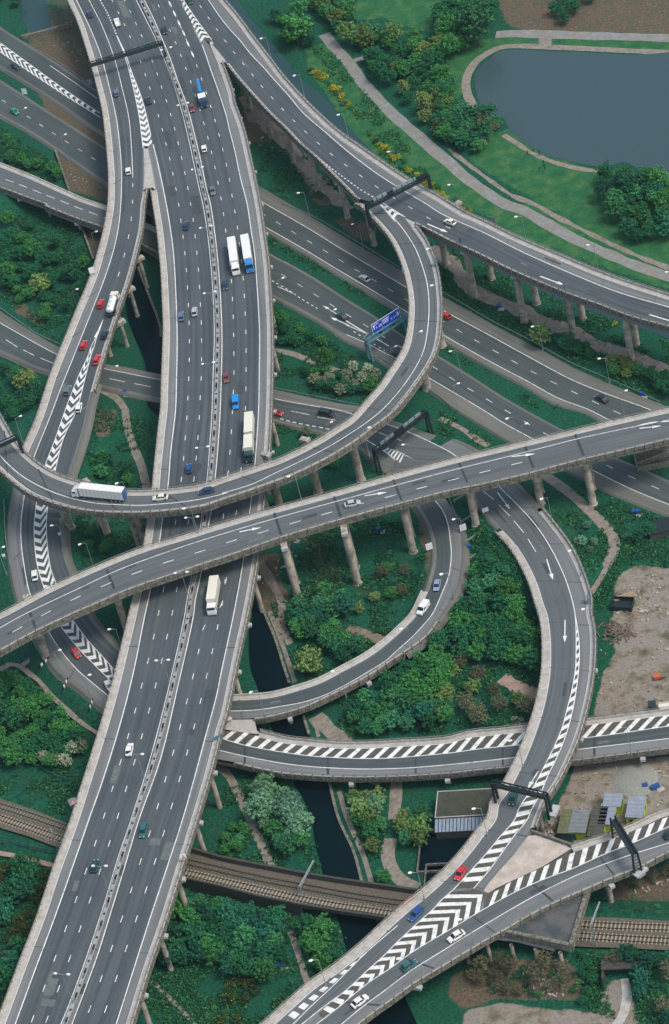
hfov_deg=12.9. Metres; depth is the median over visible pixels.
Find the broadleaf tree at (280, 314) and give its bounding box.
[274,309,288,323]
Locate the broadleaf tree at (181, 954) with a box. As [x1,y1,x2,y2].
[171,944,189,964]
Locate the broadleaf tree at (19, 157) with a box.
[15,152,27,162]
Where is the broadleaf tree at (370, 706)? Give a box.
[364,699,381,717]
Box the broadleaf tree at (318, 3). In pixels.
[314,0,329,13]
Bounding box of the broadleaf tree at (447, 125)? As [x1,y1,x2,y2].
[438,122,450,135]
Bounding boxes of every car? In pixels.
[10,62,20,69]
[10,107,18,114]
[31,569,38,581]
[63,385,71,395]
[71,647,81,658]
[75,402,82,412]
[80,340,87,349]
[87,10,92,17]
[90,859,99,872]
[93,354,100,365]
[97,299,104,308]
[101,330,108,339]
[103,679,110,690]
[113,89,119,96]
[125,167,130,175]
[125,743,133,756]
[139,822,148,837]
[145,97,151,104]
[152,493,168,501]
[161,26,167,34]
[178,311,184,321]
[183,221,189,230]
[186,463,192,473]
[189,104,194,112]
[191,307,197,316]
[198,486,214,495]
[201,144,206,152]
[209,186,215,195]
[222,280,227,290]
[223,372,229,382]
[274,408,283,416]
[336,312,348,320]
[344,499,360,507]
[350,994,368,1008]
[358,274,370,282]
[390,350,399,357]
[400,959,417,971]
[408,905,424,921]
[433,579,441,591]
[443,218,456,225]
[443,312,451,319]
[447,929,465,942]
[454,865,467,880]
[508,792,517,805]
[594,394,608,403]
[662,830,668,839]
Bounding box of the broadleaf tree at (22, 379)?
[11,368,36,389]
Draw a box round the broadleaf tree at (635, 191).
[627,183,644,201]
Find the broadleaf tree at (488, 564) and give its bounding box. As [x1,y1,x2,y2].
[476,553,499,573]
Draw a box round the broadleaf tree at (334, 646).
[325,635,343,652]
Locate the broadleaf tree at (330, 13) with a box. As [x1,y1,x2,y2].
[325,7,336,20]
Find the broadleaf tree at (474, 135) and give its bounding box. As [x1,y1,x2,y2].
[468,131,484,142]
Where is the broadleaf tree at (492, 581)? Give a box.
[480,573,503,591]
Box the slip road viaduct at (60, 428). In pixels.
[6,0,149,714]
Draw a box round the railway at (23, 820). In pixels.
[0,799,67,847]
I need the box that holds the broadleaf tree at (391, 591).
[384,586,397,598]
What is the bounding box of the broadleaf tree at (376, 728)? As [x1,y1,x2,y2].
[369,721,384,734]
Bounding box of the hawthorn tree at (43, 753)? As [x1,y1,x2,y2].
[35,750,48,763]
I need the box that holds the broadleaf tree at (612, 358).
[605,353,620,365]
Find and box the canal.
[125,210,416,1023]
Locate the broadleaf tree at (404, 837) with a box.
[398,828,413,845]
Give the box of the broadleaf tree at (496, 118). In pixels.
[488,114,502,125]
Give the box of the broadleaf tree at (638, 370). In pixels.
[631,362,643,374]
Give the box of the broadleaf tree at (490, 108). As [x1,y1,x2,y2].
[473,103,497,118]
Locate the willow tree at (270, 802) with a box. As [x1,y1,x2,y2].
[269,795,277,813]
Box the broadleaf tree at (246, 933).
[233,923,256,945]
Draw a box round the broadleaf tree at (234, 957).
[225,951,242,970]
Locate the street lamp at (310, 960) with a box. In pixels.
[309,959,326,986]
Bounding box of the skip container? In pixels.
[610,596,634,611]
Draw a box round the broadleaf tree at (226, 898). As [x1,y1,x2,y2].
[218,896,231,904]
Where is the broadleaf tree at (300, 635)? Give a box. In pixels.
[294,625,307,638]
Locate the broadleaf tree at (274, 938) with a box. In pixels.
[265,930,283,948]
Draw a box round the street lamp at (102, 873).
[91,865,110,894]
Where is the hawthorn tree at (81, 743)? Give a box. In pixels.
[73,737,86,752]
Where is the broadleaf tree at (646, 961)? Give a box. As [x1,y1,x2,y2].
[634,949,658,970]
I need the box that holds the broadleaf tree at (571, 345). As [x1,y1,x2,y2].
[562,338,577,352]
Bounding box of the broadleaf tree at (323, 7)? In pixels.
[318,2,333,16]
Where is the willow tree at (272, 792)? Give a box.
[266,784,290,804]
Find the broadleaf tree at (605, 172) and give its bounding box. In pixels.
[595,160,613,180]
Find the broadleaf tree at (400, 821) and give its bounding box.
[392,817,408,833]
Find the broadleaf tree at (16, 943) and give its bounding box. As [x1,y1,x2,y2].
[6,934,26,955]
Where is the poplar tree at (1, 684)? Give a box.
[0,677,7,697]
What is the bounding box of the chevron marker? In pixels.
[38,657,48,667]
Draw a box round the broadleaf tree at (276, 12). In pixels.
[267,7,282,22]
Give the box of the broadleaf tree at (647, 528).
[640,522,657,535]
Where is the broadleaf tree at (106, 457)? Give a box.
[100,451,114,464]
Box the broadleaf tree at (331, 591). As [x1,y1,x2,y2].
[325,588,336,598]
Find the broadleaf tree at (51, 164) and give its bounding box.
[45,160,61,170]
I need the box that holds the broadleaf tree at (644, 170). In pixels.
[636,165,652,181]
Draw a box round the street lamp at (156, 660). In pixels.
[155,659,171,690]
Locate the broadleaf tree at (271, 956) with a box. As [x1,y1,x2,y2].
[256,949,280,967]
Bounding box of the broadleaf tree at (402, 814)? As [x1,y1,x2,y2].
[395,807,410,819]
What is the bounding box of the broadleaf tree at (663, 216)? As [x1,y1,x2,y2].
[662,211,668,221]
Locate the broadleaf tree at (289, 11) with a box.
[285,9,298,17]
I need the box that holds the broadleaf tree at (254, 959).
[251,957,261,971]
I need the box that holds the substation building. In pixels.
[434,788,494,838]
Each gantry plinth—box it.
[549,804,559,817]
[632,866,648,878]
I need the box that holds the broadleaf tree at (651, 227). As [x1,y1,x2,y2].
[641,220,657,239]
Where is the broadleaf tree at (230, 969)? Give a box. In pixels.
[218,955,236,975]
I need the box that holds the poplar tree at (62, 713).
[53,704,69,722]
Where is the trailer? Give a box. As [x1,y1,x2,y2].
[653,672,665,679]
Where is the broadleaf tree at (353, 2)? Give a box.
[341,0,357,6]
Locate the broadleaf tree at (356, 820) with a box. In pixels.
[351,811,365,827]
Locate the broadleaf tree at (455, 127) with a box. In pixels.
[452,122,463,131]
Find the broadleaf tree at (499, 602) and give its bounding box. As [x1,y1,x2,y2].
[491,593,509,609]
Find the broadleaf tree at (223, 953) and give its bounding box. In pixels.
[217,950,231,961]
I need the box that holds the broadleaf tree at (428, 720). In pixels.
[418,712,436,730]
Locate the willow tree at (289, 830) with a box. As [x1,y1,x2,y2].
[284,826,296,839]
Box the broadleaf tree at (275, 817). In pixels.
[271,813,283,825]
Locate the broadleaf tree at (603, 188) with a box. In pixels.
[593,177,613,198]
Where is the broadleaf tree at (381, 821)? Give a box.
[375,814,387,829]
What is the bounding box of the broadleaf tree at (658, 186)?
[647,180,668,190]
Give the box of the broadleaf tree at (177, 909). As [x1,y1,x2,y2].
[170,897,183,918]
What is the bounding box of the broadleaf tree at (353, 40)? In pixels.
[350,34,362,47]
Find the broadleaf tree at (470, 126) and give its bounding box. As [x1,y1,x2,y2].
[460,119,476,136]
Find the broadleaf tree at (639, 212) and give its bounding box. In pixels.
[626,200,653,227]
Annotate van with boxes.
[232,394,239,409]
[318,407,335,417]
[416,599,429,615]
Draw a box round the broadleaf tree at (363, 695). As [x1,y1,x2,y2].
[356,688,375,705]
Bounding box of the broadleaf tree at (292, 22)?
[278,11,313,44]
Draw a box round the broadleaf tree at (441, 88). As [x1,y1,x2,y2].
[432,85,447,96]
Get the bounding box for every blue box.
[276,962,287,969]
[376,526,384,533]
[496,303,503,310]
[631,508,640,516]
[639,391,647,397]
[650,782,664,791]
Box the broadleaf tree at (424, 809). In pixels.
[411,804,433,820]
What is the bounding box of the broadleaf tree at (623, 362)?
[615,354,631,369]
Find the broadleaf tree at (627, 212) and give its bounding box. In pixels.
[622,206,636,218]
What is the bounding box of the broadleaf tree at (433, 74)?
[431,70,444,82]
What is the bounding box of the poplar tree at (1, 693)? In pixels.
[0,692,3,715]
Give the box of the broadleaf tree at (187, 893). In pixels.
[177,887,191,897]
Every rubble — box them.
[53,38,577,996]
[544,573,668,893]
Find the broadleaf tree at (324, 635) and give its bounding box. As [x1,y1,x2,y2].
[317,626,337,648]
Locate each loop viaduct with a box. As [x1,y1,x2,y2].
[0,202,446,548]
[229,498,469,723]
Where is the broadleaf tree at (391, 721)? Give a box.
[381,710,401,730]
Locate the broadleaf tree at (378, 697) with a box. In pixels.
[366,690,383,706]
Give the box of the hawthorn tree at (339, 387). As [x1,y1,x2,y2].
[334,382,347,393]
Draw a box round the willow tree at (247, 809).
[241,791,272,820]
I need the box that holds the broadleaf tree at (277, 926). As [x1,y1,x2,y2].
[267,918,285,936]
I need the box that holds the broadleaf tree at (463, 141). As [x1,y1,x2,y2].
[452,133,471,150]
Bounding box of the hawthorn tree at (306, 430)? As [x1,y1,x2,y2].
[299,425,311,436]
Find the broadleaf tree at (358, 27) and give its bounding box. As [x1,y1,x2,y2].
[355,21,369,31]
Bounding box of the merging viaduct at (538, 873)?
[310,807,668,1023]
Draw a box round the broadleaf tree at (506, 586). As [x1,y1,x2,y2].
[495,576,520,597]
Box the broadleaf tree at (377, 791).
[367,785,387,798]
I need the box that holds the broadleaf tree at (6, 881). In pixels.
[1,876,16,895]
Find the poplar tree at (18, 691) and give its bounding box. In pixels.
[11,684,25,698]
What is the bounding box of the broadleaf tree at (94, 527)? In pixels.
[89,522,98,534]
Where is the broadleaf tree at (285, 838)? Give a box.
[277,831,299,856]
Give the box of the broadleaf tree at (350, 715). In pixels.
[346,708,361,722]
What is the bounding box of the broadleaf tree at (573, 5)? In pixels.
[566,0,581,13]
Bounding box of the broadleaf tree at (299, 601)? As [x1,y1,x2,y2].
[285,592,307,613]
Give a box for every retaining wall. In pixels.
[21,21,73,39]
[54,149,94,259]
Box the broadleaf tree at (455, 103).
[450,99,462,106]
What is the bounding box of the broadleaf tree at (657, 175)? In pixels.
[647,162,668,185]
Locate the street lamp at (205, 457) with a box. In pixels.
[195,445,210,475]
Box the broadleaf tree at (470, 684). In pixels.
[464,677,481,693]
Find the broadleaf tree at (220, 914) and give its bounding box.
[215,905,238,921]
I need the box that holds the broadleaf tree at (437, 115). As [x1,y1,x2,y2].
[431,110,445,120]
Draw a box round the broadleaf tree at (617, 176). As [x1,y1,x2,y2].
[610,171,630,186]
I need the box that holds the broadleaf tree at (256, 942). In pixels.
[245,938,263,948]
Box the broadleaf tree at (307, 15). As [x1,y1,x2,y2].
[299,14,311,26]
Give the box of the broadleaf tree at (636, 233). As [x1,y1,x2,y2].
[626,227,646,242]
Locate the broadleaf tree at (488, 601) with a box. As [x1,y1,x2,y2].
[485,590,497,609]
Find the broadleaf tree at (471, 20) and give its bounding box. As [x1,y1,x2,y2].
[454,0,494,46]
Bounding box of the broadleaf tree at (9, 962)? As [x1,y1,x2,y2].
[0,950,18,970]
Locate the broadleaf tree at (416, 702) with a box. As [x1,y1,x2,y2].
[408,694,429,711]
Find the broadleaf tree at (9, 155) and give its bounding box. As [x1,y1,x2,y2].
[4,149,15,162]
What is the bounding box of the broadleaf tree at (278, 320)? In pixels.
[274,316,284,330]
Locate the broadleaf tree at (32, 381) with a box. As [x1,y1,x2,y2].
[29,376,39,387]
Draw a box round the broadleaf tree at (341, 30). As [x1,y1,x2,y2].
[335,21,358,44]
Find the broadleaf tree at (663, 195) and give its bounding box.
[654,187,668,207]
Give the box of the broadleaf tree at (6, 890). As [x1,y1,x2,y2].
[0,883,21,907]
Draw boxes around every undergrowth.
[0,127,428,976]
[140,42,668,1023]
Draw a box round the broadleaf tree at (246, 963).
[232,952,256,977]
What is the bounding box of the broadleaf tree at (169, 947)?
[157,943,178,965]
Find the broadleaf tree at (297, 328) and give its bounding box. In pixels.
[291,321,304,334]
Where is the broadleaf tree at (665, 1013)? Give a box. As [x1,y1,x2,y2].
[658,1008,668,1023]
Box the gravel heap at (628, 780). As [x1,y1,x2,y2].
[612,763,657,796]
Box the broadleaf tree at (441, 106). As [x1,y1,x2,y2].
[434,102,450,113]
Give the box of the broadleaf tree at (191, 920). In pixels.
[179,907,202,926]
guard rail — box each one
[1,308,59,344]
[3,499,9,560]
[24,42,91,85]
[274,387,358,404]
[282,203,399,268]
[378,356,451,407]
[442,291,658,401]
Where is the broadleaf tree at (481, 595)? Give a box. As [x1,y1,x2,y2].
[466,588,490,606]
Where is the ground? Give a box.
[0,0,668,1023]
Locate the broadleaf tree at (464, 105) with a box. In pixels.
[454,99,472,115]
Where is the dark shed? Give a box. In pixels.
[645,517,668,539]
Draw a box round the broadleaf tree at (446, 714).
[436,704,454,722]
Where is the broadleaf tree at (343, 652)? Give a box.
[332,645,352,662]
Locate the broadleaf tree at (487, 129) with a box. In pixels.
[474,118,493,140]
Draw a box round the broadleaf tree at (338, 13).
[328,6,350,24]
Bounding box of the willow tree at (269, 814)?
[256,802,275,818]
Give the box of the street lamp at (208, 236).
[199,225,213,255]
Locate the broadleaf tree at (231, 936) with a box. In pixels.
[224,932,237,947]
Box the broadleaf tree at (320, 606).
[314,600,329,613]
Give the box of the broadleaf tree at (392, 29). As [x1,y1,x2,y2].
[380,21,403,43]
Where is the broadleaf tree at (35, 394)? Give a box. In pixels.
[24,389,41,403]
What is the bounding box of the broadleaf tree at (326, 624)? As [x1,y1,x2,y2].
[318,622,331,633]
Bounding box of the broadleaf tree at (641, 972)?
[629,962,650,985]
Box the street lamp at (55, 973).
[53,972,73,1002]
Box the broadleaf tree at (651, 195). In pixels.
[645,188,660,204]
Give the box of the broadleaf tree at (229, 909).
[215,902,240,925]
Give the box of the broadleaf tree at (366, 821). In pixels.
[362,818,377,830]
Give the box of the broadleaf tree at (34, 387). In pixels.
[26,384,42,395]
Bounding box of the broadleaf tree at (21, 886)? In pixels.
[8,868,37,898]
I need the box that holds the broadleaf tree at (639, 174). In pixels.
[628,171,649,185]
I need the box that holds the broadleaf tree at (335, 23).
[331,17,342,29]
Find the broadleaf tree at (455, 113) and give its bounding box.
[451,111,459,119]
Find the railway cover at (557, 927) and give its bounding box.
[466,884,590,968]
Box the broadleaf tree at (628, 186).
[615,172,638,193]
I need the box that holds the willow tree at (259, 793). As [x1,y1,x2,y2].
[251,789,275,808]
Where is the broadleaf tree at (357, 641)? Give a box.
[343,634,365,653]
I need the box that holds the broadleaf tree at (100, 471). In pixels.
[94,463,108,477]
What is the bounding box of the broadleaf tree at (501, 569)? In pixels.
[491,562,509,578]
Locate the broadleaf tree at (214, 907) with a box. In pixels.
[207,899,219,914]
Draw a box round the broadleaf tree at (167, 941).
[164,935,174,943]
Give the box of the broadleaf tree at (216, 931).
[214,921,229,935]
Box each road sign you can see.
[68,797,76,808]
[88,267,94,274]
[180,853,185,860]
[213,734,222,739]
[425,542,432,549]
[459,523,466,531]
[482,507,488,512]
[490,217,495,224]
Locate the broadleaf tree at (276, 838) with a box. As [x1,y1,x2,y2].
[272,832,283,848]
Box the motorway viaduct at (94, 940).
[0,0,280,1023]
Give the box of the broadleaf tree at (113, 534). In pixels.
[104,530,117,541]
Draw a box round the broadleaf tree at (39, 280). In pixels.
[28,273,50,291]
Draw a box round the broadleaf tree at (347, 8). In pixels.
[340,0,354,13]
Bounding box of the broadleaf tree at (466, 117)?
[457,114,474,128]
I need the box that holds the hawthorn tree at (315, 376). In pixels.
[307,372,322,383]
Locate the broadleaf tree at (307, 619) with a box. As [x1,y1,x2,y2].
[298,612,315,625]
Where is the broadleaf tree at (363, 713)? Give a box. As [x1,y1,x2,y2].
[355,708,372,720]
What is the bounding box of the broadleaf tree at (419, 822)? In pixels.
[408,813,432,835]
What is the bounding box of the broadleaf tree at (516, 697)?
[511,690,526,705]
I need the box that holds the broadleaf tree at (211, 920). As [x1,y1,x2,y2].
[203,914,218,929]
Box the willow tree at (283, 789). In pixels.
[276,786,290,794]
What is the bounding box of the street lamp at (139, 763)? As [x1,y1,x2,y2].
[128,753,146,782]
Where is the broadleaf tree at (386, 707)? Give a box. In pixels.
[377,698,392,717]
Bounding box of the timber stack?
[614,591,635,600]
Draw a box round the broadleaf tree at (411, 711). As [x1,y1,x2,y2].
[401,706,415,719]
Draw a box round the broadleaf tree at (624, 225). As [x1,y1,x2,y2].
[617,217,638,234]
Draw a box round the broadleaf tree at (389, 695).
[380,685,402,706]
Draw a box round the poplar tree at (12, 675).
[7,669,19,689]
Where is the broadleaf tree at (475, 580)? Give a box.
[464,573,485,593]
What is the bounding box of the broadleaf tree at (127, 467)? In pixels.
[119,462,134,474]
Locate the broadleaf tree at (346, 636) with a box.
[338,632,352,644]
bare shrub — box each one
[376,564,387,576]
[395,582,408,593]
[399,563,410,574]
[430,98,442,110]
[430,117,445,130]
[432,699,442,718]
[453,653,466,670]
[455,687,474,710]
[465,699,491,724]
[465,967,477,978]
[469,664,487,680]
[470,967,488,983]
[471,949,490,972]
[474,110,489,128]
[486,965,497,977]
[487,681,500,695]
[490,120,500,130]
[490,692,507,710]
[490,950,507,968]
[491,977,504,990]
[493,969,506,982]
[499,978,515,993]
[502,955,517,971]
[513,981,525,995]
[514,695,535,712]
[522,960,548,981]
[534,949,554,968]
[545,979,557,991]
[550,971,571,986]
[552,957,569,970]
[602,949,624,965]
[614,881,623,887]
[632,877,643,886]
[646,866,658,879]
[653,995,668,1014]
[657,956,668,978]
[661,862,668,875]
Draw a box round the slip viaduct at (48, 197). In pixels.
[0,162,158,259]
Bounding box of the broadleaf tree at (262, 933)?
[251,921,271,943]
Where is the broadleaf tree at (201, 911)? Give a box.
[193,900,214,922]
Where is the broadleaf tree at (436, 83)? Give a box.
[432,78,450,88]
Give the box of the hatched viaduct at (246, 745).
[217,706,668,787]
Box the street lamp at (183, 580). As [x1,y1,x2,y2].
[174,571,189,600]
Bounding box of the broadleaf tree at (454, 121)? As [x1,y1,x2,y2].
[444,114,457,126]
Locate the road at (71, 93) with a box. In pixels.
[0,27,104,137]
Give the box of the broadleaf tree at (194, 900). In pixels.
[187,892,207,907]
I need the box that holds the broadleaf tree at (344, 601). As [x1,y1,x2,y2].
[332,592,354,615]
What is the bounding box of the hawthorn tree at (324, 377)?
[322,371,334,382]
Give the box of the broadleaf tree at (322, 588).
[317,580,332,595]
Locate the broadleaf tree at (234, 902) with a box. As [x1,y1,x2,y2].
[223,899,240,911]
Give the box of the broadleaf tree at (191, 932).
[176,920,205,944]
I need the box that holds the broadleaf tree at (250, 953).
[243,945,258,959]
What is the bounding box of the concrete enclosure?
[633,446,668,471]
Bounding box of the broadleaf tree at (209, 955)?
[201,943,223,965]
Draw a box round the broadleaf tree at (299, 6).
[287,0,308,18]
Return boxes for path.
[0,662,97,734]
[20,658,29,667]
[100,391,127,409]
[122,409,150,489]
[150,980,196,1023]
[215,764,274,865]
[238,95,353,209]
[259,559,293,644]
[268,611,296,682]
[275,348,339,371]
[287,930,309,983]
[309,712,380,785]
[314,720,319,736]
[319,32,668,281]
[337,791,373,881]
[345,624,384,643]
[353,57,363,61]
[381,838,419,887]
[388,782,401,818]
[432,245,668,371]
[438,417,489,446]
[447,148,668,270]
[461,44,668,111]
[495,30,668,41]
[497,674,537,700]
[501,134,597,172]
[539,37,551,46]
[542,474,619,593]
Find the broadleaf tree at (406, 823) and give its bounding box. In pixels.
[398,820,413,833]
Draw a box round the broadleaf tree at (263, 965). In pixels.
[249,956,276,982]
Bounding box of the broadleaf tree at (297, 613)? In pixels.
[283,603,304,623]
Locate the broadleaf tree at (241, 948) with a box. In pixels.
[228,937,250,954]
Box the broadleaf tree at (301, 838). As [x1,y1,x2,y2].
[292,829,309,846]
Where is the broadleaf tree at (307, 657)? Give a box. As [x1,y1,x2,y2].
[291,644,322,673]
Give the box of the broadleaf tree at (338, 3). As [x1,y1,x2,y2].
[333,0,342,8]
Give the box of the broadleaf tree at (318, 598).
[311,592,327,605]
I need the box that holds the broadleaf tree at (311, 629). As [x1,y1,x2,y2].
[302,620,319,638]
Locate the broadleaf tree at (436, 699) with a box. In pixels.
[428,695,443,709]
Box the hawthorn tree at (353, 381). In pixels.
[349,378,359,387]
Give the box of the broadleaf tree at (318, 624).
[315,617,325,629]
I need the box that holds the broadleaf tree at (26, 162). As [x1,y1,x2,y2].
[20,157,34,169]
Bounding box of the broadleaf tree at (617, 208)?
[604,196,627,221]
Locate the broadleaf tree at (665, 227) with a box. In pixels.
[655,217,668,236]
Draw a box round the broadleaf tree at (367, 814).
[359,802,382,821]
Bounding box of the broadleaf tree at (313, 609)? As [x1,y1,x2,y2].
[303,602,323,617]
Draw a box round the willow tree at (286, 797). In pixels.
[275,786,300,808]
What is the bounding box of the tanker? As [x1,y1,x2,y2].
[106,291,119,315]
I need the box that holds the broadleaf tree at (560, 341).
[557,336,568,346]
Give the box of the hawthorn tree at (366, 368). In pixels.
[361,362,372,373]
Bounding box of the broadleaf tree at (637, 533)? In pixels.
[628,528,644,541]
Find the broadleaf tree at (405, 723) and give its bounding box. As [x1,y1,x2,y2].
[397,712,415,730]
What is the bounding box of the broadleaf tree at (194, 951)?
[186,941,205,962]
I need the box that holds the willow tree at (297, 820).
[284,809,314,836]
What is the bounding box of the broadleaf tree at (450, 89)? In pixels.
[444,82,454,96]
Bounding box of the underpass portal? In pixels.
[601,958,641,984]
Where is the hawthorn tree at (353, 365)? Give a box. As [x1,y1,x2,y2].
[348,360,358,371]
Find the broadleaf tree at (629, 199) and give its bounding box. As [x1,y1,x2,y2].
[623,193,635,205]
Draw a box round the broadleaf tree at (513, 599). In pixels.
[504,593,526,607]
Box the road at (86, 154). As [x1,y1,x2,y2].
[0,80,153,218]
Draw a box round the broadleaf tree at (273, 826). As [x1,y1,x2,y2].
[263,818,284,836]
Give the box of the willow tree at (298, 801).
[275,794,304,819]
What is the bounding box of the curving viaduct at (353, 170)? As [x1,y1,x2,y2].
[182,0,668,361]
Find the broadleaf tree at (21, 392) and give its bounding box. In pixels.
[14,387,29,401]
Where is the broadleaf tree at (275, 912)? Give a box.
[264,904,287,924]
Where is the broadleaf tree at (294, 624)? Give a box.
[288,617,301,632]
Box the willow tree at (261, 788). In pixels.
[250,779,275,800]
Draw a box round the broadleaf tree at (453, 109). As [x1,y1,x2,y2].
[449,105,464,117]
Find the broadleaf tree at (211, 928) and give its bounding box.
[204,923,218,938]
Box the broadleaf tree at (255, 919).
[245,907,267,932]
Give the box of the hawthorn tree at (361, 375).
[356,371,367,382]
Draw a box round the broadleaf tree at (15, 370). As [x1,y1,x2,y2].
[6,364,26,381]
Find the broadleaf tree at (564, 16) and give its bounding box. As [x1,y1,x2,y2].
[557,11,570,24]
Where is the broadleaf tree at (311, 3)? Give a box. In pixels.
[305,0,315,9]
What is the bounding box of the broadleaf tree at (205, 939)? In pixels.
[197,932,218,948]
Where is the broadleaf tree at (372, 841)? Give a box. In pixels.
[361,836,379,851]
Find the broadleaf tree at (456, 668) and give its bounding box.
[450,662,462,674]
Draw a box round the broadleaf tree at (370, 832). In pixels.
[361,823,378,838]
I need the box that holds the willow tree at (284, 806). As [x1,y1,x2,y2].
[272,795,301,822]
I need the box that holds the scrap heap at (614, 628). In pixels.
[597,615,635,644]
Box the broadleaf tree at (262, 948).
[253,941,274,956]
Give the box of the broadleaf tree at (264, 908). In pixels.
[255,907,269,917]
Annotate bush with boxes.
[0,863,9,874]
[0,933,10,942]
[0,946,9,956]
[8,922,20,935]
[12,914,23,923]
[15,932,29,944]
[19,919,32,932]
[20,909,31,919]
[29,908,37,918]
[32,884,45,895]
[32,893,42,905]
[38,870,47,878]
[57,317,64,322]
[203,1016,211,1022]
[213,1014,225,1023]
[222,988,236,1004]
[224,979,236,989]
[229,1011,242,1022]
[232,974,245,982]
[236,991,250,1003]
[239,978,255,989]
[249,974,262,983]
[250,985,260,996]
[287,978,295,984]
[441,59,450,65]
[452,678,459,683]
[455,681,466,689]
[482,695,490,702]
[513,969,522,977]
[522,982,529,990]
[528,989,535,996]
[534,990,542,997]
[569,985,576,992]
[621,902,630,908]
[635,905,642,912]
[647,1009,657,1019]
[649,979,659,986]
[652,970,662,978]
[654,989,662,996]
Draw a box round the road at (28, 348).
[0,311,435,474]
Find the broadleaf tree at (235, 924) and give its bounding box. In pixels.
[228,916,253,933]
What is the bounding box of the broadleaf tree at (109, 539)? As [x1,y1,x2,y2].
[101,537,113,547]
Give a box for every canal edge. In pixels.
[137,266,161,336]
[258,588,289,682]
[302,715,309,734]
[328,782,362,880]
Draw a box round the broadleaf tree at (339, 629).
[329,624,348,636]
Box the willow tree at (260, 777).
[250,772,276,792]
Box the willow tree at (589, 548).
[585,545,593,552]
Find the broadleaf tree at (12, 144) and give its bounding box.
[2,139,18,151]
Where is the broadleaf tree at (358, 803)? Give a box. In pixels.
[346,796,367,817]
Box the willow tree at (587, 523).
[582,520,591,527]
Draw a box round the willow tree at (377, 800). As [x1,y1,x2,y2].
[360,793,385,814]
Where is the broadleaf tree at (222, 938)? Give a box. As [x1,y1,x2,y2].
[210,930,230,949]
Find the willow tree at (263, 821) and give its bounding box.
[257,816,273,828]
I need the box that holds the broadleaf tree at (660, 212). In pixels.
[654,206,668,222]
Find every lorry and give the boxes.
[70,482,127,502]
[196,79,207,107]
[205,575,220,614]
[227,236,240,275]
[240,233,254,272]
[243,411,254,462]
[648,700,668,709]
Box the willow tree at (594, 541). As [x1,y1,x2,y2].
[590,537,597,545]
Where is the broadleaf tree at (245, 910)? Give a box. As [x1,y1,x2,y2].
[235,900,257,922]
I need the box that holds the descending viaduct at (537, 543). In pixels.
[259,431,597,1023]
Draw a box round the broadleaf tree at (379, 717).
[375,714,386,727]
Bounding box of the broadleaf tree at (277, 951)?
[270,941,290,962]
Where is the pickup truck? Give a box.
[113,18,120,26]
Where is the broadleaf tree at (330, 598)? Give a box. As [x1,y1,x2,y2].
[325,593,338,607]
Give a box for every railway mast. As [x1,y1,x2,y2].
[49,829,58,850]
[298,860,313,909]
[589,901,599,947]
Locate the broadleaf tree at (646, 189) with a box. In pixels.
[639,181,655,198]
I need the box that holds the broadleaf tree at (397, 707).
[392,702,403,714]
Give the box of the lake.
[474,49,668,176]
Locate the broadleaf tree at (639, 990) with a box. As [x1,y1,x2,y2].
[630,981,646,997]
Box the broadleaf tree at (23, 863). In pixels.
[10,851,40,881]
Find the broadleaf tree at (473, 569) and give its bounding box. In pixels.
[467,561,484,576]
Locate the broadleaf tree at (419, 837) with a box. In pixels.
[409,827,428,846]
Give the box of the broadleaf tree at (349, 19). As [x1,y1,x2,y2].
[342,13,357,27]
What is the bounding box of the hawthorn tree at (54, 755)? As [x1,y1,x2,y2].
[50,753,60,763]
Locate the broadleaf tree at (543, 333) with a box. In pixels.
[528,322,551,345]
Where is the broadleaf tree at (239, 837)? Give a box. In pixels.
[232,832,245,843]
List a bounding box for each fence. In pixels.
[0,839,54,854]
[35,763,75,781]
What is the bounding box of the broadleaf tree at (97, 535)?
[91,529,103,541]
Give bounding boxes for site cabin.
[557,809,572,840]
[568,809,590,839]
[587,806,607,838]
[598,803,617,831]
[602,793,623,813]
[625,796,646,824]
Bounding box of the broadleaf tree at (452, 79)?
[445,76,458,89]
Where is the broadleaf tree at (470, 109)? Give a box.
[466,104,482,117]
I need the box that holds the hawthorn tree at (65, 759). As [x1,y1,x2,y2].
[58,752,72,766]
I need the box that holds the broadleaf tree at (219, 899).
[209,896,225,907]
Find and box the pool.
[18,0,50,31]
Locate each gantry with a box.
[0,434,23,453]
[88,40,166,82]
[363,307,407,362]
[364,172,433,230]
[372,409,433,474]
[490,779,552,819]
[609,816,642,873]
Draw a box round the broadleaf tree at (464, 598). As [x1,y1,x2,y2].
[457,596,472,607]
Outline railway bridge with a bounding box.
[182,847,418,919]
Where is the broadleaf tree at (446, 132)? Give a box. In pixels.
[439,127,455,142]
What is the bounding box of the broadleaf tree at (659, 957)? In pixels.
[652,953,668,966]
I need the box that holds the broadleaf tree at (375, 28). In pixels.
[367,23,383,42]
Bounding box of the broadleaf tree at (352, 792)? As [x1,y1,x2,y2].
[345,789,358,804]
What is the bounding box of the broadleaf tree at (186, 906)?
[180,903,192,913]
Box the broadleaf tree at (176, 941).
[169,936,187,951]
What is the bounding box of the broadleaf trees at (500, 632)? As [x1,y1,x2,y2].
[0,0,668,1003]
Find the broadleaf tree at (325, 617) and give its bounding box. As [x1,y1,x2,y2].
[315,613,332,622]
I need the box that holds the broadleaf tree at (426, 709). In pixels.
[414,699,436,718]
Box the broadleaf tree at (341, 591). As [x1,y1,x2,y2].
[335,588,351,596]
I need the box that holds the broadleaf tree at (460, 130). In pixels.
[448,127,470,142]
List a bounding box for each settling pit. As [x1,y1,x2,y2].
[416,830,470,873]
[423,862,447,885]
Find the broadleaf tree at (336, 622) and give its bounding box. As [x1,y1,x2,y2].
[327,615,341,626]
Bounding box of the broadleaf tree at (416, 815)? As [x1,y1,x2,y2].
[406,813,424,823]
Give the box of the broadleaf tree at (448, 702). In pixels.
[440,697,454,711]
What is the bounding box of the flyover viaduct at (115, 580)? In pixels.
[0,406,668,659]
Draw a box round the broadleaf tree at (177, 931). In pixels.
[173,926,184,939]

